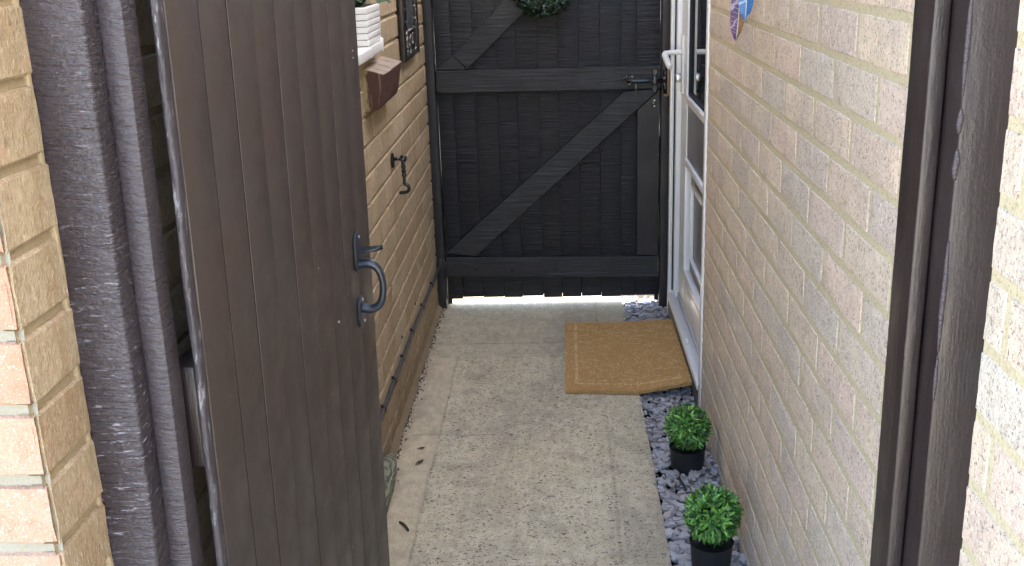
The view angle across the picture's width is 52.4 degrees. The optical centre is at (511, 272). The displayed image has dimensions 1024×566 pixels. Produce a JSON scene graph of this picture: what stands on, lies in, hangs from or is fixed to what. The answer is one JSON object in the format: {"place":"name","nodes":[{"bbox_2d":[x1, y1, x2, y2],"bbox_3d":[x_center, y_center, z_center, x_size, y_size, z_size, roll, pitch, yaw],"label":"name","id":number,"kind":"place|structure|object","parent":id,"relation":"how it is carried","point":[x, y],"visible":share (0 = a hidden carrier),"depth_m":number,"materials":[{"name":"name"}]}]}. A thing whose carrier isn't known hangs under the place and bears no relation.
{"place":"outdoors","nodes":[
{"label":"outdoors","id":0,"kind":"place"},
{"bbox_2d":[399,521,408,530],"bbox_3d":[-0.271,0.638,2.628,0.010,0.007,0.050,-12,20,-30],"label":"twig","id":1,"kind":"object","parent":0,"point":[404,525],"visible":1,"depth_m":2.63,"materials":[{"name":"brown wood"}]},
{"bbox_2d":[387,293,671,565],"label":"path","id":2,"kind":"structure","parent":0,"point":[526,458],"depth_m":2.97,"materials":[{"name":"concrete"}]},
{"bbox_2d":[383,453,396,510],"bbox_3d":[-0.338,0.575,2.720,0.051,0.081,0.540,-1,17,3],"label":"draught roll","id":3,"kind":"object","parent":2,"relation":"on","point":[390,466],"visible":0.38,"depth_m":2.77,"materials":[{"name":"fabric"}]},
{"bbox_2d":[390,304,441,456],"bbox_3d":[-0.351,0.590,2.757,0.021,0.028,3.080,-1,17,3],"label":"mortar fillet","id":4,"kind":"object","parent":2,"relation":"on","point":[406,412],"visible":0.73,"depth_m":3.44,"materials":[{"name":"beige concrete"}]},
{"bbox_2d":[390,308,446,517],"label":"dirt crumbs","id":5,"kind":"object","parent":2,"relation":"on","point":[400,449],"visible":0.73,"depth_m":3.45,"materials":[{"name":"beige soil"}]},
{"bbox_2d":[564,318,691,394],"bbox_3d":[0.388,0.275,3.661,0.428,0.045,0.671,-1,17,3],"label":"doormat","id":6,"kind":"object","parent":2,"relation":"on","point":[638,357],"visible":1,"depth_m":3.61,"materials":[{"name":"brown wicker"}]},
{"label":"ground","id":7,"kind":"structure","parent":0,"visible":0},
{"bbox_2d":[0,0,438,565],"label":"brick wall","id":8,"kind":"structure","parent":7,"relation":"on","point":[52,513],"depth_m":1.06,"materials":[{"name":"beige brick"}]},
{"bbox_2d":[358,37,383,64],"bbox_3d":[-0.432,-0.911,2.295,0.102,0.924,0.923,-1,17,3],"label":"window sill","id":9,"kind":"structure","parent":8,"relation":"attached to","point":[366,53],"depth_m":2.65,"materials":[{"name":"white plastic"}]},
{"bbox_2d":[355,0,392,46],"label":"planter","id":10,"kind":"object","parent":9,"relation":"on","point":[368,27],"visible":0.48,"depth_m":2.66,"materials":[{"name":"white wood"}]},
{"bbox_2d":[361,56,401,112],"bbox_3d":[-0.355,-0.520,2.846,0.069,0.120,0.332,-1,17,3],"label":"brick ledge","id":11,"kind":"object","parent":8,"relation":"attached to","point":[381,78],"visible":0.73,"depth_m":2.71,"materials":[{"name":"brown brick"}]},
{"bbox_2d":[391,153,410,194],"bbox_3d":[-0.332,-0.297,3.119,0.052,0.126,0.032,-1,17,3],"label":"cabin hook","id":12,"kind":"object","parent":8,"relation":"attached to","point":[403,166],"visible":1,"depth_m":3.11,"materials":[{"name":"black metal"}]},
{"bbox_2d":[397,0,419,61],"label":"wall plaque","id":13,"kind":"object","parent":8,"relation":"attached to","point":[408,29],"depth_m":3.38,"materials":[{"name":"grey metal"}]},
{"bbox_2d":[380,259,441,421],"bbox_3d":[-0.341,0.337,2.995,0.027,0.051,2.485,-1,17,3],"label":"cable","id":14,"kind":"object","parent":8,"relation":"attached to","point":[394,378],"visible":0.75,"depth_m":3.29,"materials":[{"name":"black rubber"}]},
{"bbox_2d":[11,0,1019,565],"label":"door frame","id":15,"kind":"object","parent":8,"relation":"attached to","point":[85,78],"visible":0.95,"depth_m":1.06,"materials":[{"name":"brown paint"}]},
{"bbox_2d":[150,0,389,565],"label":"door","id":16,"kind":"structure","parent":15,"relation":"attached to","point":[261,107],"depth_m":1.42,"materials":[{"name":"brown wood"}]},
{"bbox_2d":[421,0,670,307],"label":"gate frame","id":17,"kind":"object","parent":8,"relation":"attached to","point":[444,300],"visible":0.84,"depth_m":4.04,"materials":[{"name":"black wood"}]},
{"bbox_2d":[433,0,666,298],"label":"garden gate","id":18,"kind":"structure","parent":17,"relation":"attached to","point":[549,135],"depth_m":4.05,"materials":[{"name":"black wood"}]},
{"bbox_2d":[513,0,571,17],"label":"boxwood wreath","id":19,"kind":"object","parent":18,"relation":"hanging from","point":[542,7],"visible":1,"depth_m":3.82,"materials":[{"name":"green plant"}]},
{"bbox_2d":[620,294,746,565],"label":"slate chippings","id":20,"kind":"object","parent":7,"relation":"on","point":[674,487],"visible":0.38,"depth_m":2.88,"materials":[{"name":"gravel"}]},
{"bbox_2d":[663,402,713,475],"bbox_3d":[0.481,0.449,2.848,0.143,0.197,0.136,-1,17,3],"label":"topiary ball","id":21,"kind":"object","parent":20,"relation":"on","point":[688,435],"visible":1,"depth_m":2.82,"materials":[{"name":"green plant"}]},
{"bbox_2d":[682,483,743,565],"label":"topiary ball","id":22,"kind":"object","parent":20,"relation":"on","point":[713,513],"visible":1,"depth_m":2.35,"materials":[{"name":"green plant"}]},
{"bbox_2d":[670,0,1023,565],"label":"brick wall","id":23,"kind":"structure","parent":7,"relation":"on","point":[807,103],"depth_m":1.70,"materials":[{"name":"beige brick"}]},
{"bbox_2d":[662,0,710,407],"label":"back door","id":24,"kind":"structure","parent":23,"relation":"attached to","point":[687,63],"depth_m":3.66,"materials":[{"name":"white plastic"}]},
{"bbox_2d":[730,0,753,41],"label":"feather ornament","id":25,"kind":"object","parent":23,"relation":"hanging from","point":[743,6],"visible":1,"depth_m":2.25,"materials":[{"name":"ceramic"}]}
]}

